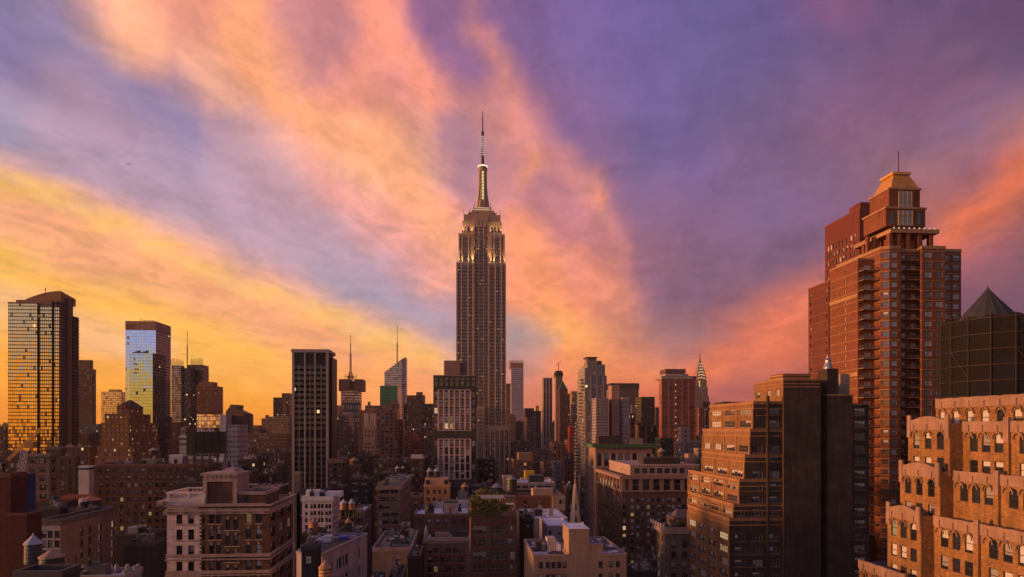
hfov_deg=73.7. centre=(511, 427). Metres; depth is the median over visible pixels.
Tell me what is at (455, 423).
office tower
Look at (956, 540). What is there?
window
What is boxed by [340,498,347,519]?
water tank
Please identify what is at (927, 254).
window
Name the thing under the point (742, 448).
window
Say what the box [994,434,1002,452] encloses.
window
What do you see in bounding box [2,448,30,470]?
loft building
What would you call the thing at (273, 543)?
window
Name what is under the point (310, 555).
building
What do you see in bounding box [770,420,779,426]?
window
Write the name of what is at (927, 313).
window
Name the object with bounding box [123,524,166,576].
building
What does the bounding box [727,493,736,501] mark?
window
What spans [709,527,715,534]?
window
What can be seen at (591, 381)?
apartment tower
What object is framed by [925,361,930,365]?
window
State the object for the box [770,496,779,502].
window
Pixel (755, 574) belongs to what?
window
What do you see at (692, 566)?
window
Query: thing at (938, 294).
window
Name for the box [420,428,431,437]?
city block
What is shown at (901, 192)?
tall window
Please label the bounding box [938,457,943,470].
window
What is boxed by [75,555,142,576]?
loft building
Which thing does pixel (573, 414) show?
office building
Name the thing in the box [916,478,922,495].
window
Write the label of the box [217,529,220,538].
window
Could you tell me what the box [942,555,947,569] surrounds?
window
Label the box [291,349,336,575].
office tower
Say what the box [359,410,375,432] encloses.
office building
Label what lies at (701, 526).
window
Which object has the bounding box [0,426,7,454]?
office building
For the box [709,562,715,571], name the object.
window
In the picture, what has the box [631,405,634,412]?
office building
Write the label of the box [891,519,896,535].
window
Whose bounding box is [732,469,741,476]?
window
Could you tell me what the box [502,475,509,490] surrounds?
building
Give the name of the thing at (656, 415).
office building
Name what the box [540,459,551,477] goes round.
apartment building
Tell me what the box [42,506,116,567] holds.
apartment building
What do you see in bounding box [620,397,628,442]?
apartment tower
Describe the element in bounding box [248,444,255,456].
apartment building
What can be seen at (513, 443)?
apartment building
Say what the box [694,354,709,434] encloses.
skyscraper
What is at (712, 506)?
window
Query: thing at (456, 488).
building
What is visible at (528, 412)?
office building
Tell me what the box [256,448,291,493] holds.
apartment building
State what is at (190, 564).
window
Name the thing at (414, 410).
office building
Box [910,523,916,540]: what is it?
window
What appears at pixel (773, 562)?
window
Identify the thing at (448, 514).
loft building
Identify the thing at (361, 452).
city block
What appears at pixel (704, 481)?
window
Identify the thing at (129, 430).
hotel building
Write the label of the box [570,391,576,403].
office building
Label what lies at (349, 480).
city block
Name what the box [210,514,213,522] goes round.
window
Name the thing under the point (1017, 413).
window
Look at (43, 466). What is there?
loft building
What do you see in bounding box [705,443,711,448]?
window
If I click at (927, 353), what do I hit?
window
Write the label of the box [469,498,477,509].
tree
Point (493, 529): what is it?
window
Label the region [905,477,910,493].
window
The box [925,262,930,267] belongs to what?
window
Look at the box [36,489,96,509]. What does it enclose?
building
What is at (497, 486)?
water tank
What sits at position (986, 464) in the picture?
window
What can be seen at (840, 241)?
window
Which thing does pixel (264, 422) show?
apartment building
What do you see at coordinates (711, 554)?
window
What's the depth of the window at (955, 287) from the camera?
250.18 m
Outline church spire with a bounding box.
[570,472,580,522]
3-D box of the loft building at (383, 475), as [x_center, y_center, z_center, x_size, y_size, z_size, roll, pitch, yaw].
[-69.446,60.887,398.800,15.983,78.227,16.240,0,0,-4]
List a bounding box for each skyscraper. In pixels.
[456,111,510,484]
[554,371,562,440]
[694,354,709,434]
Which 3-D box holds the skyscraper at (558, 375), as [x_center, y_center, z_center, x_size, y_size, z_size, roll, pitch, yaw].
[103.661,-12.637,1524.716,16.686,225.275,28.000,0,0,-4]
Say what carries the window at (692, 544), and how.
in the loft building at (778, 484)
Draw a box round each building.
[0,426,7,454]
[0,455,4,467]
[0,462,26,576]
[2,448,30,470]
[7,510,42,576]
[12,564,80,576]
[23,453,58,500]
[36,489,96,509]
[39,498,68,518]
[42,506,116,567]
[46,445,67,455]
[57,453,79,495]
[59,443,100,494]
[68,502,108,512]
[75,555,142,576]
[78,465,94,504]
[79,424,100,445]
[79,430,98,445]
[94,454,230,570]
[95,400,160,463]
[101,389,124,422]
[115,520,166,566]
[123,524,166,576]
[156,467,295,576]
[158,417,171,460]
[172,422,183,454]
[176,477,202,491]
[179,436,195,458]
[181,427,187,435]
[196,381,222,431]
[197,414,248,466]
[226,405,252,433]
[234,465,258,483]
[238,454,266,472]
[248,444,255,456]
[249,431,291,451]
[253,425,262,429]
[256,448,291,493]
[258,468,278,486]
[261,415,268,429]
[267,417,291,432]
[267,459,287,493]
[273,397,285,416]
[282,393,291,416]
[294,471,301,576]
[296,486,330,548]
[296,533,367,576]
[301,487,343,532]
[301,528,321,576]
[302,521,326,544]
[327,457,349,501]
[327,484,347,515]
[337,405,342,419]
[337,420,337,449]
[337,520,368,576]
[338,414,349,458]
[338,516,352,529]
[343,402,360,425]
[343,413,352,425]
[349,423,358,459]
[349,472,373,546]
[350,464,362,477]
[355,502,371,576]
[358,449,376,475]
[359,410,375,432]
[363,421,377,453]
[365,402,379,426]
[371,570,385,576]
[372,526,417,576]
[373,452,398,543]
[375,470,411,539]
[377,402,398,457]
[378,465,407,481]
[380,386,401,419]
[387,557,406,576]
[399,420,403,457]
[399,458,409,473]
[404,404,406,427]
[406,431,419,456]
[407,392,424,437]
[407,542,423,576]
[410,455,428,503]
[411,493,422,528]
[414,495,469,576]
[420,434,432,476]
[422,404,432,437]
[422,527,469,576]
[423,477,450,503]
[451,481,494,498]
[456,491,470,509]
[469,494,516,576]
[472,487,505,500]
[477,454,494,482]
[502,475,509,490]
[506,383,510,423]
[511,441,519,457]
[511,452,532,478]
[515,442,527,457]
[515,485,564,514]
[517,475,554,491]
[517,504,533,576]
[518,505,567,538]
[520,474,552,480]
[523,408,533,437]
[524,523,626,576]
[525,417,533,450]
[534,411,540,447]
[538,448,549,460]
[539,517,568,542]
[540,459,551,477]
[549,441,564,461]
[552,460,560,491]
[557,381,569,442]
[561,448,572,493]
[563,483,573,522]
[568,427,573,451]
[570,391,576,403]
[570,404,576,433]
[578,475,584,524]
[584,436,656,536]
[595,453,699,576]
[607,383,638,424]
[627,558,656,576]
[629,413,634,437]
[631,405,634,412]
[635,422,657,456]
[636,397,654,424]
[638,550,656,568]
[650,509,689,576]
[655,407,658,425]
[655,438,673,456]
[675,441,701,456]
[677,427,689,440]
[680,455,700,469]
[687,356,869,576]
[693,448,701,458]
[697,408,703,437]
[704,411,708,428]
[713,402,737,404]
[858,394,1023,576]
[959,286,1013,320]
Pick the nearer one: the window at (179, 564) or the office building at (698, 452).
the window at (179, 564)
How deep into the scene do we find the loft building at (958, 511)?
115.98 m
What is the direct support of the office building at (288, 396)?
on the ground
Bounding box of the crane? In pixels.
[7,428,42,470]
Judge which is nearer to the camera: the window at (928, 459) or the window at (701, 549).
the window at (928, 459)
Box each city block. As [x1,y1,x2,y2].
[259,427,266,432]
[337,450,345,456]
[349,461,349,500]
[355,449,363,459]
[359,430,362,454]
[404,428,410,457]
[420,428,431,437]
[500,471,510,485]
[511,414,515,440]
[516,421,522,440]
[520,438,528,450]
[528,448,537,460]
[533,457,540,473]
[552,420,554,440]
[564,439,567,451]
[572,431,576,485]
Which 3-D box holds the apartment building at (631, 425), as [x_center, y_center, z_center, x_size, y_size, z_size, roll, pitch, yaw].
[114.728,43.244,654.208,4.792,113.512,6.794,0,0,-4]
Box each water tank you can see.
[23,533,42,564]
[38,547,65,563]
[79,495,101,507]
[79,497,87,507]
[149,448,157,456]
[309,517,318,531]
[318,559,331,576]
[330,481,336,486]
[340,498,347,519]
[345,517,351,530]
[348,498,355,520]
[349,457,358,464]
[425,502,433,513]
[427,467,432,476]
[433,467,439,476]
[461,483,468,490]
[492,483,501,491]
[506,474,516,495]
[657,448,664,456]
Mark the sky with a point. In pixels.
(666, 179)
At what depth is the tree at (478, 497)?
191.28 m
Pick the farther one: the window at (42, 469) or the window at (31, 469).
the window at (42, 469)
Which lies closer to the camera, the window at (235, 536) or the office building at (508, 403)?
the window at (235, 536)
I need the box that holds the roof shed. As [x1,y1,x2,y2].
[524,470,533,478]
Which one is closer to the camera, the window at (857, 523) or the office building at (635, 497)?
the window at (857, 523)
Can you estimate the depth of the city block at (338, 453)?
541.00 m
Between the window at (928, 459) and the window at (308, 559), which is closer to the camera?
the window at (928, 459)
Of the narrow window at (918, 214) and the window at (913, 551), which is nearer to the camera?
the window at (913, 551)
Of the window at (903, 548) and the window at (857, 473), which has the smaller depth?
the window at (903, 548)
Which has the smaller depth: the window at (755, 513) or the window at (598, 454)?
the window at (755, 513)
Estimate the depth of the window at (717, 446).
219.98 m
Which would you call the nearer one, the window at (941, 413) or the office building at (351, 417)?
the window at (941, 413)
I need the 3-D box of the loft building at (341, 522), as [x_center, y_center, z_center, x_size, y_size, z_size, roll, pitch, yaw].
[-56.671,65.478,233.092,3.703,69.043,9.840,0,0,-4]
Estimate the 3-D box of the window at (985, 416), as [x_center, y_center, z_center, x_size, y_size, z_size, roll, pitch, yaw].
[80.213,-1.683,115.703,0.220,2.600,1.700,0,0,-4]
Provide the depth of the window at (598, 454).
436.09 m
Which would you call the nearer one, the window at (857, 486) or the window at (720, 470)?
the window at (857, 486)
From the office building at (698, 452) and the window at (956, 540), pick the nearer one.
the window at (956, 540)
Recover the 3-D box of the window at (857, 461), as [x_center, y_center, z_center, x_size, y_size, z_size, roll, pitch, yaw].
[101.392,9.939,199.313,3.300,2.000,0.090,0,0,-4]
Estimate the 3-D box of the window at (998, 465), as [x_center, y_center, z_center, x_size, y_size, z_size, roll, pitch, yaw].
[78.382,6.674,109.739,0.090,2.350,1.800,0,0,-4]
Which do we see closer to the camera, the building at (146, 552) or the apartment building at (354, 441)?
the building at (146, 552)
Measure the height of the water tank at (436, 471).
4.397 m
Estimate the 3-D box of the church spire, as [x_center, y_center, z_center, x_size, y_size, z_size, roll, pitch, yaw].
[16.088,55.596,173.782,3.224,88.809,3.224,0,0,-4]
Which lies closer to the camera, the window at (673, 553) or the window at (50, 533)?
the window at (50, 533)
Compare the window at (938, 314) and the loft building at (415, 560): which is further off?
the window at (938, 314)
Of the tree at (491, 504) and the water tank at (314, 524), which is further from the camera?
the water tank at (314, 524)
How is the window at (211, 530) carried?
in the office building at (230, 522)
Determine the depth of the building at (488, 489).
327.99 m
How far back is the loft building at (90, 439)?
690.05 m
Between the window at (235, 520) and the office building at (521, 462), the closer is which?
the window at (235, 520)
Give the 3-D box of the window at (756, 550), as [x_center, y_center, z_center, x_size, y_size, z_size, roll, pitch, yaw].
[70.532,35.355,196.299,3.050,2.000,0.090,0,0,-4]
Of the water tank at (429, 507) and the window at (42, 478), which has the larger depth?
the window at (42, 478)
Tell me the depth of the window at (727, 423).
213.49 m
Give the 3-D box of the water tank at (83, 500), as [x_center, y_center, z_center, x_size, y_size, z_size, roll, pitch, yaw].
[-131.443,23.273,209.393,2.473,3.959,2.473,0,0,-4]
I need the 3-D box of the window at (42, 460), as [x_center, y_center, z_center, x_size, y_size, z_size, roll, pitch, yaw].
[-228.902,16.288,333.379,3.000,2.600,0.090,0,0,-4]
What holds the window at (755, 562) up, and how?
in the loft building at (778, 484)
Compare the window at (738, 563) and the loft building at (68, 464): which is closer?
the window at (738, 563)
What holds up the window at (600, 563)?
in the office building at (578, 552)
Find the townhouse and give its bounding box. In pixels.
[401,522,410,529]
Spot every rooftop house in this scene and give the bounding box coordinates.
[169,454,185,463]
[214,457,227,469]
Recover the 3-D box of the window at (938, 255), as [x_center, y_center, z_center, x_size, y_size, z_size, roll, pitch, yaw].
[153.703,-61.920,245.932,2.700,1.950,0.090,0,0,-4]
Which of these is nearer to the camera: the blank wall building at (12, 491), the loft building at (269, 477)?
the blank wall building at (12, 491)
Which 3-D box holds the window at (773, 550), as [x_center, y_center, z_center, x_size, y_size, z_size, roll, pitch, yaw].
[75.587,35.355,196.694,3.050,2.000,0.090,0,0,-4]
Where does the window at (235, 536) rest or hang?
in the office building at (230, 522)
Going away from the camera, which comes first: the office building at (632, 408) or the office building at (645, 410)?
the office building at (632, 408)
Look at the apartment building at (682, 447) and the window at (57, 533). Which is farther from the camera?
the apartment building at (682, 447)
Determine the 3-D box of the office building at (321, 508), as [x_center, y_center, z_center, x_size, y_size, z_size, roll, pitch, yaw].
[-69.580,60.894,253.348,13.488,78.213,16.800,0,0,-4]
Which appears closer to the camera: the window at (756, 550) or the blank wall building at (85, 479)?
the window at (756, 550)
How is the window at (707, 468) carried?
in the loft building at (778, 484)
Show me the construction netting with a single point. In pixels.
(30, 491)
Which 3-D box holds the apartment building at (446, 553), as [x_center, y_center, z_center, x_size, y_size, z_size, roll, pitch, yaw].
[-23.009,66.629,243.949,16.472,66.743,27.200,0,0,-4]
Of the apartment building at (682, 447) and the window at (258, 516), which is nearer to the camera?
the window at (258, 516)
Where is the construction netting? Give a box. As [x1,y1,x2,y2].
[26,473,35,509]
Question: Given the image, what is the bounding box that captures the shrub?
[468,507,474,517]
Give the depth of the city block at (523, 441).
910.17 m
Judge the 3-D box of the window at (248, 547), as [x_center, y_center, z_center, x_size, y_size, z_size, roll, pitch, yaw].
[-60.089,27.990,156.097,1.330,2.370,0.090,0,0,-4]
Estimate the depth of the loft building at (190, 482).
282.52 m
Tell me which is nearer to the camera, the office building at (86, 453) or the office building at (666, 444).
the office building at (666, 444)
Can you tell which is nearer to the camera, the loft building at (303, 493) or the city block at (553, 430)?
the loft building at (303, 493)
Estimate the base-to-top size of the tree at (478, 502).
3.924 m
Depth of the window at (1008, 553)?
102.97 m
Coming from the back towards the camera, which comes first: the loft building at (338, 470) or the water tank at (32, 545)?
the loft building at (338, 470)
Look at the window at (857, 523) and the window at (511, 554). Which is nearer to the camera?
the window at (511, 554)
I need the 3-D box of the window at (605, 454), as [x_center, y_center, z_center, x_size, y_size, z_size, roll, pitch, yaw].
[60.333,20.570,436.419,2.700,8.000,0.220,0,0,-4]
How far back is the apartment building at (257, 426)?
1461.99 m
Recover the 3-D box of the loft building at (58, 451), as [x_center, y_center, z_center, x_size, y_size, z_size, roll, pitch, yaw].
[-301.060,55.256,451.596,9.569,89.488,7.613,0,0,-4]
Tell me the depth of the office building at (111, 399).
1438.63 m
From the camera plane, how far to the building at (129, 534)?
225.83 m
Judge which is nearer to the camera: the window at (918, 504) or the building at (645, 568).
the window at (918, 504)
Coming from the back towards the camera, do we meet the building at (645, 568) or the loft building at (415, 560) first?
the building at (645, 568)
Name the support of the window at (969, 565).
in the loft building at (958, 511)
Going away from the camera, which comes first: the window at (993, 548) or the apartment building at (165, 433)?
the window at (993, 548)
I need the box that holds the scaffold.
[938,311,1023,398]
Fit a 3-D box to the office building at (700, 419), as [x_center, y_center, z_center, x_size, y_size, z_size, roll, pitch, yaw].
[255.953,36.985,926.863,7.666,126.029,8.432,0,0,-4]
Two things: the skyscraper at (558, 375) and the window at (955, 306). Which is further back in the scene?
the skyscraper at (558, 375)
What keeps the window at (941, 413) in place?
in the loft building at (958, 511)
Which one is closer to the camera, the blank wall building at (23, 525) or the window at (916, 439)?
the blank wall building at (23, 525)
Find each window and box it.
[29,458,35,462]
[29,467,35,471]
[40,458,45,462]
[40,467,45,471]
[40,476,45,480]
[40,485,45,489]
[40,494,45,498]
[48,531,52,537]
[48,540,52,547]
[55,531,59,537]
[55,540,59,547]
[136,410,158,458]
[162,465,228,493]
[177,515,181,523]
[177,530,181,539]
[177,546,181,553]
[177,562,181,570]
[188,514,193,523]
[188,529,193,539]
[188,545,193,553]
[188,562,193,570]
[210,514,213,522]
[210,529,213,538]
[210,545,213,553]
[210,561,213,570]
[217,514,220,522]
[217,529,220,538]
[217,545,220,553]
[217,561,220,569]
[226,519,229,529]
[226,535,229,545]
[234,519,237,529]
[234,535,237,545]
[246,514,251,522]
[246,529,251,538]
[246,545,251,552]
[246,561,251,569]
[256,514,261,522]
[256,529,261,538]
[256,545,261,552]
[256,561,261,569]
[271,512,274,520]
[271,526,274,536]
[271,541,274,550]
[271,557,274,567]
[305,556,311,563]
[426,480,447,483]
[458,224,507,483]
[473,526,486,533]
[473,539,486,546]
[473,552,486,559]
[473,565,486,572]
[490,526,503,533]
[490,539,503,546]
[490,552,503,559]
[490,564,503,572]
[508,526,514,533]
[508,538,514,546]
[508,551,514,559]
[508,564,514,571]
[517,486,549,487]
[562,562,566,567]
[597,453,601,465]
[598,561,602,567]
[602,490,684,545]
[604,453,608,465]
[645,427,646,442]
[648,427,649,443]
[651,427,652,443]
[653,485,659,489]
[671,541,675,547]
[671,551,675,557]
[671,562,675,568]
[682,541,686,547]
[682,551,686,557]
[682,562,686,568]
[690,474,697,480]
[690,484,697,491]
[690,519,695,526]
[690,530,695,537]
[690,541,695,548]
[690,552,695,559]
[690,563,695,570]
[699,523,704,530]
[699,534,704,541]
[699,545,704,553]
[699,557,704,564]
[699,568,704,576]
[700,499,706,506]
[702,476,709,483]
[702,487,709,494]
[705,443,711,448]
[705,465,712,471]
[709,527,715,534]
[709,538,715,546]
[709,550,715,559]
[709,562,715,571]
[711,503,718,510]
[712,411,720,415]
[712,421,720,426]
[714,479,722,486]
[714,490,722,498]
[715,444,722,449]
[717,467,726,474]
[720,531,727,540]
[720,543,727,552]
[720,556,727,565]
[720,568,727,576]
[723,506,731,514]
[725,410,734,415]
[725,421,734,426]
[727,444,734,450]
[727,481,736,489]
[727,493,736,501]
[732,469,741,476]
[734,509,744,515]
[735,534,744,540]
[735,547,744,553]
[735,560,744,566]
[735,572,744,576]
[739,445,747,451]
[740,409,750,414]
[740,421,750,426]
[752,446,761,452]
[753,471,762,477]
[753,484,762,490]
[753,496,762,502]
[753,509,762,515]
[753,534,762,540]
[753,547,762,553]
[753,559,762,565]
[753,572,762,576]
[770,409,779,414]
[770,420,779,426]
[770,446,779,452]
[770,471,779,477]
[770,484,779,489]
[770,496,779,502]
[770,509,779,515]
[770,534,779,540]
[770,547,779,553]
[770,559,779,565]
[770,572,779,576]
[828,241,840,279]
[845,252,958,560]
[854,408,864,414]
[854,421,864,426]
[854,433,864,439]
[854,445,864,451]
[854,458,864,464]
[854,470,864,476]
[854,483,864,489]
[854,495,864,501]
[854,508,864,514]
[854,520,864,526]
[854,533,864,538]
[854,545,864,551]
[854,557,864,563]
[854,570,858,576]
[863,434,1023,576]
[891,212,893,223]
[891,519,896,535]
[892,543,896,556]
[892,563,896,570]
[899,210,911,225]
[900,191,911,206]
[901,521,906,538]
[901,545,906,558]
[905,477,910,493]
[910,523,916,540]
[911,548,916,561]
[913,432,918,447]
[914,456,918,461]
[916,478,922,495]
[917,213,920,224]
[917,503,922,510]
[925,252,930,257]
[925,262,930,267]
[925,272,930,276]
[925,282,930,286]
[925,292,930,296]
[925,302,930,306]
[925,311,930,316]
[925,321,930,326]
[925,331,930,336]
[925,341,930,345]
[925,351,930,355]
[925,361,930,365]
[925,371,930,375]
[925,380,930,385]
[925,390,930,395]
[925,400,930,405]
[925,410,930,414]
[925,432,930,448]
[926,457,930,464]
[928,479,934,496]
[929,505,934,514]
[936,252,942,257]
[936,262,942,267]
[936,272,942,277]
[936,282,942,286]
[936,292,942,296]
[936,302,942,306]
[936,312,942,316]
[937,432,943,449]
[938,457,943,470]
[939,411,944,418]
[941,529,947,547]
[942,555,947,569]
[952,411,958,422]
[953,284,958,289]
[953,294,958,298]
[953,304,958,308]
[953,314,958,318]
[953,531,959,550]
[953,558,959,572]
[960,483,967,501]
[965,534,972,553]
[966,410,973,421]
[966,561,972,576]
[970,433,977,451]
[971,460,977,471]
[972,484,979,503]
[981,410,988,420]
[982,434,989,451]
[983,460,989,473]
[984,486,992,504]
[989,539,997,559]
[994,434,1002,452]
[995,461,1002,471]
[997,409,1004,420]
[1003,541,1012,563]
[1009,489,1018,508]
[1013,408,1021,420]
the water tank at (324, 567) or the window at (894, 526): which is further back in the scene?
the window at (894, 526)
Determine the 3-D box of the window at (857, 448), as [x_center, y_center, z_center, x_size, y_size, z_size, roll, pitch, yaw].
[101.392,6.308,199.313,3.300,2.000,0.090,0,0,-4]
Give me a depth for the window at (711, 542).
209.19 m
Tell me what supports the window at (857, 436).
in the loft building at (778, 484)
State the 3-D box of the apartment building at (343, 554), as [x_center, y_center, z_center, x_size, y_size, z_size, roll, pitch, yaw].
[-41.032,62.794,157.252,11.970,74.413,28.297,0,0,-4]
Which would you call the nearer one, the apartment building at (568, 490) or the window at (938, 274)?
the window at (938, 274)
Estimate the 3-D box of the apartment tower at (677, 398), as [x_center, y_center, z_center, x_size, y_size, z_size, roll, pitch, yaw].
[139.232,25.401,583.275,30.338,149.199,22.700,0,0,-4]
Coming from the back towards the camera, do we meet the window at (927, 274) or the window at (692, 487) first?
the window at (927, 274)
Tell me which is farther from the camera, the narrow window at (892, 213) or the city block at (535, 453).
the city block at (535, 453)
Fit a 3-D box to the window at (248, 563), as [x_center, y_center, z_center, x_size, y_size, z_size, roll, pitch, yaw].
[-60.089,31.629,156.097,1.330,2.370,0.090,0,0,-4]
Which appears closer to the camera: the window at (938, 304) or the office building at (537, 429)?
the window at (938, 304)
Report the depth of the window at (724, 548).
199.70 m
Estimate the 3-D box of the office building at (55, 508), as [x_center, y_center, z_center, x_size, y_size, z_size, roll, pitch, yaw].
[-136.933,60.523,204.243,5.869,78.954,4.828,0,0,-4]
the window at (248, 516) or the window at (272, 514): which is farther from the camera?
the window at (272, 514)
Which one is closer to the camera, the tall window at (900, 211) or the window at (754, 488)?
the window at (754, 488)
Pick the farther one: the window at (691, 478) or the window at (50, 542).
the window at (691, 478)
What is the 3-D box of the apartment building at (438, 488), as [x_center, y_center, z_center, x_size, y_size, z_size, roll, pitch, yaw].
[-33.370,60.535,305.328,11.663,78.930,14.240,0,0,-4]
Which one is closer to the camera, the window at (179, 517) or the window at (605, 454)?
the window at (179, 517)
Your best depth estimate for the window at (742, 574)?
195.89 m
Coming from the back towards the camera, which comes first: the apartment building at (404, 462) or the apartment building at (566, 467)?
the apartment building at (404, 462)
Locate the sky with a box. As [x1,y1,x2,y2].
[0,0,1023,431]
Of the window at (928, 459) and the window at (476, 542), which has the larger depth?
the window at (476, 542)
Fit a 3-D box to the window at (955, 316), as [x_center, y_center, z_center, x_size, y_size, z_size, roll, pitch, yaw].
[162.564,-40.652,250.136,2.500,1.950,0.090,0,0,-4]
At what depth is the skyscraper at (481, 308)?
743.33 m
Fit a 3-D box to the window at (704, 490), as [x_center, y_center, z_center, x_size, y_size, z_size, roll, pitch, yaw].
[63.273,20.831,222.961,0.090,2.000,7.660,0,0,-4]
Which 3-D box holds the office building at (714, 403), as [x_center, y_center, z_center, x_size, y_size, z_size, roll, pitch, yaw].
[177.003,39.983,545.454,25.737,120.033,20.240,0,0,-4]
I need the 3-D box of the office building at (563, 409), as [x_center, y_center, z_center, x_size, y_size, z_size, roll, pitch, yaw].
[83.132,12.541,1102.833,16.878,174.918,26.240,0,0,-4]
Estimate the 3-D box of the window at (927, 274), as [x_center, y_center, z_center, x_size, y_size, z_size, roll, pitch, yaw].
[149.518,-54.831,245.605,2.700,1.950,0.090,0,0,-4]
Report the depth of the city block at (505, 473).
669.35 m
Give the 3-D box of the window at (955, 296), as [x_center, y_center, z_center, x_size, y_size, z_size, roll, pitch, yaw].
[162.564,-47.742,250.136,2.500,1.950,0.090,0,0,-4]
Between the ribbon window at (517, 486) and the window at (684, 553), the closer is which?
the window at (684, 553)
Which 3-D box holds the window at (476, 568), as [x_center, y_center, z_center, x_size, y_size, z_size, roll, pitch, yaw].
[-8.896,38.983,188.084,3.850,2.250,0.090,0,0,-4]
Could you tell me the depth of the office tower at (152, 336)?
963.09 m
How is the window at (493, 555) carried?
in the loft building at (493, 546)
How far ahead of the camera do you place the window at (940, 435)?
119.77 m
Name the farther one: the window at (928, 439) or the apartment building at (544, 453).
the apartment building at (544, 453)
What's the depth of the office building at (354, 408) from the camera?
1300.52 m
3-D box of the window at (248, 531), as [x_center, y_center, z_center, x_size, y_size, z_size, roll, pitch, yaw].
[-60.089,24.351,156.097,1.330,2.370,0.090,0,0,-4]
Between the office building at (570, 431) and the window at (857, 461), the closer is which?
the window at (857, 461)
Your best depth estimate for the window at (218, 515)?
155.62 m
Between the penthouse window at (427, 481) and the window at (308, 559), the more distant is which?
the penthouse window at (427, 481)
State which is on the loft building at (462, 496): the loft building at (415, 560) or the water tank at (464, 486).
the water tank at (464, 486)
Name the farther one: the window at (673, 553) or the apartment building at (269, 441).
the apartment building at (269, 441)
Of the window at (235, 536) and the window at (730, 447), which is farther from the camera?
the window at (730, 447)
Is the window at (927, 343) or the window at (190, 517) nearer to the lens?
the window at (190, 517)
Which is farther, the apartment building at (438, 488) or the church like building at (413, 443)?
the church like building at (413, 443)
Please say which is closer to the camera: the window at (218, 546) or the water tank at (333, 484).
the window at (218, 546)
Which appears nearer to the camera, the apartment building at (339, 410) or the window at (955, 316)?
the window at (955, 316)
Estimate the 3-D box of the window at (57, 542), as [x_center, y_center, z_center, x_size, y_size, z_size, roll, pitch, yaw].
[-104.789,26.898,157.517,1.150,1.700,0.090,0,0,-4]
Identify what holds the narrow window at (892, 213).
in the apartment tower at (895, 292)
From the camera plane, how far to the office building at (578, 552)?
153.96 m
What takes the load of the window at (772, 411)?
in the loft building at (778, 484)
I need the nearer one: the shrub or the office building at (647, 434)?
the shrub
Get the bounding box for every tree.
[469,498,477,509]
[471,495,480,510]
[474,500,483,508]
[476,488,485,499]
[479,498,488,508]
[484,502,492,509]
[487,489,494,501]
[488,499,496,509]
[496,502,505,511]
[502,504,509,511]
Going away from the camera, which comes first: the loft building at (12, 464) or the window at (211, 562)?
the window at (211, 562)
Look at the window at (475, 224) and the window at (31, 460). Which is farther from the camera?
the window at (475, 224)
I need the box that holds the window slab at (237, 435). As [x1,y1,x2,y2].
[227,425,247,466]
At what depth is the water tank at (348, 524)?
205.99 m
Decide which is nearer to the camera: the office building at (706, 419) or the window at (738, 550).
the window at (738, 550)
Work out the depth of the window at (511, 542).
188.75 m
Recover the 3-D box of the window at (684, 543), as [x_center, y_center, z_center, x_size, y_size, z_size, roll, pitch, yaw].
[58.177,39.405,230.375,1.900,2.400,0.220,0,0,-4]
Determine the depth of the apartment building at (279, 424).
977.05 m
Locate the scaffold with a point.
(983, 356)
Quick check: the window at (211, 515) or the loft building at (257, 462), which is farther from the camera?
the loft building at (257, 462)
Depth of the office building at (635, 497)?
337.08 m
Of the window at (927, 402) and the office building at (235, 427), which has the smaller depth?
the window at (927, 402)
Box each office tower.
[79,360,95,423]
[125,320,170,416]
[130,350,165,422]
[171,331,208,431]
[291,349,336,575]
[339,335,365,409]
[384,326,406,419]
[433,360,476,498]
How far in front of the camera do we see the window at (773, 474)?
196.70 m
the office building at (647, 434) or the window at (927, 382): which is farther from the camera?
the office building at (647, 434)
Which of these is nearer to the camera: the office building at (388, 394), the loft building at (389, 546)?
the loft building at (389, 546)
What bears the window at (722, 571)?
in the loft building at (778, 484)
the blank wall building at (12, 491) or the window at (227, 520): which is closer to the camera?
the blank wall building at (12, 491)
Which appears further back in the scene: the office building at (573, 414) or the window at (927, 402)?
the office building at (573, 414)
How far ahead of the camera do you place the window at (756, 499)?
196.37 m
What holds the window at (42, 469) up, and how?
in the loft building at (43, 466)
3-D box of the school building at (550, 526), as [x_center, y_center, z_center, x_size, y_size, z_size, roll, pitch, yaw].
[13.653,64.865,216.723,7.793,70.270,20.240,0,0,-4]
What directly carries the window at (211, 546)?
in the office building at (230, 522)
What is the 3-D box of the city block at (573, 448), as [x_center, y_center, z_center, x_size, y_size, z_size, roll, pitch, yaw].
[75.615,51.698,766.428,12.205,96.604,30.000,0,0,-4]
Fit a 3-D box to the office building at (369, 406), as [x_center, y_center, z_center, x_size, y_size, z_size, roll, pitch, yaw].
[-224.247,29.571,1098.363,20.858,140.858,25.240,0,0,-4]
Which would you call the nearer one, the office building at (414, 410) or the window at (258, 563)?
the window at (258, 563)
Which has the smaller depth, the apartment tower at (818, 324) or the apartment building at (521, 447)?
the apartment tower at (818, 324)
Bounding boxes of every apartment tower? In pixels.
[8,288,79,453]
[509,360,523,421]
[542,378,551,448]
[575,357,606,526]
[592,398,608,442]
[608,385,619,435]
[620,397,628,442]
[654,369,696,456]
[808,280,829,378]
[825,202,870,280]
[829,151,961,561]
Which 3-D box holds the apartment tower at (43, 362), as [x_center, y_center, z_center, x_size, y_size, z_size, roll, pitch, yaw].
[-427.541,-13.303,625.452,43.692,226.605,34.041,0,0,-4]
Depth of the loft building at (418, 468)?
421.83 m
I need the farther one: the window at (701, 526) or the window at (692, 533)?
the window at (692, 533)
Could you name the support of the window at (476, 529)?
in the loft building at (493, 546)

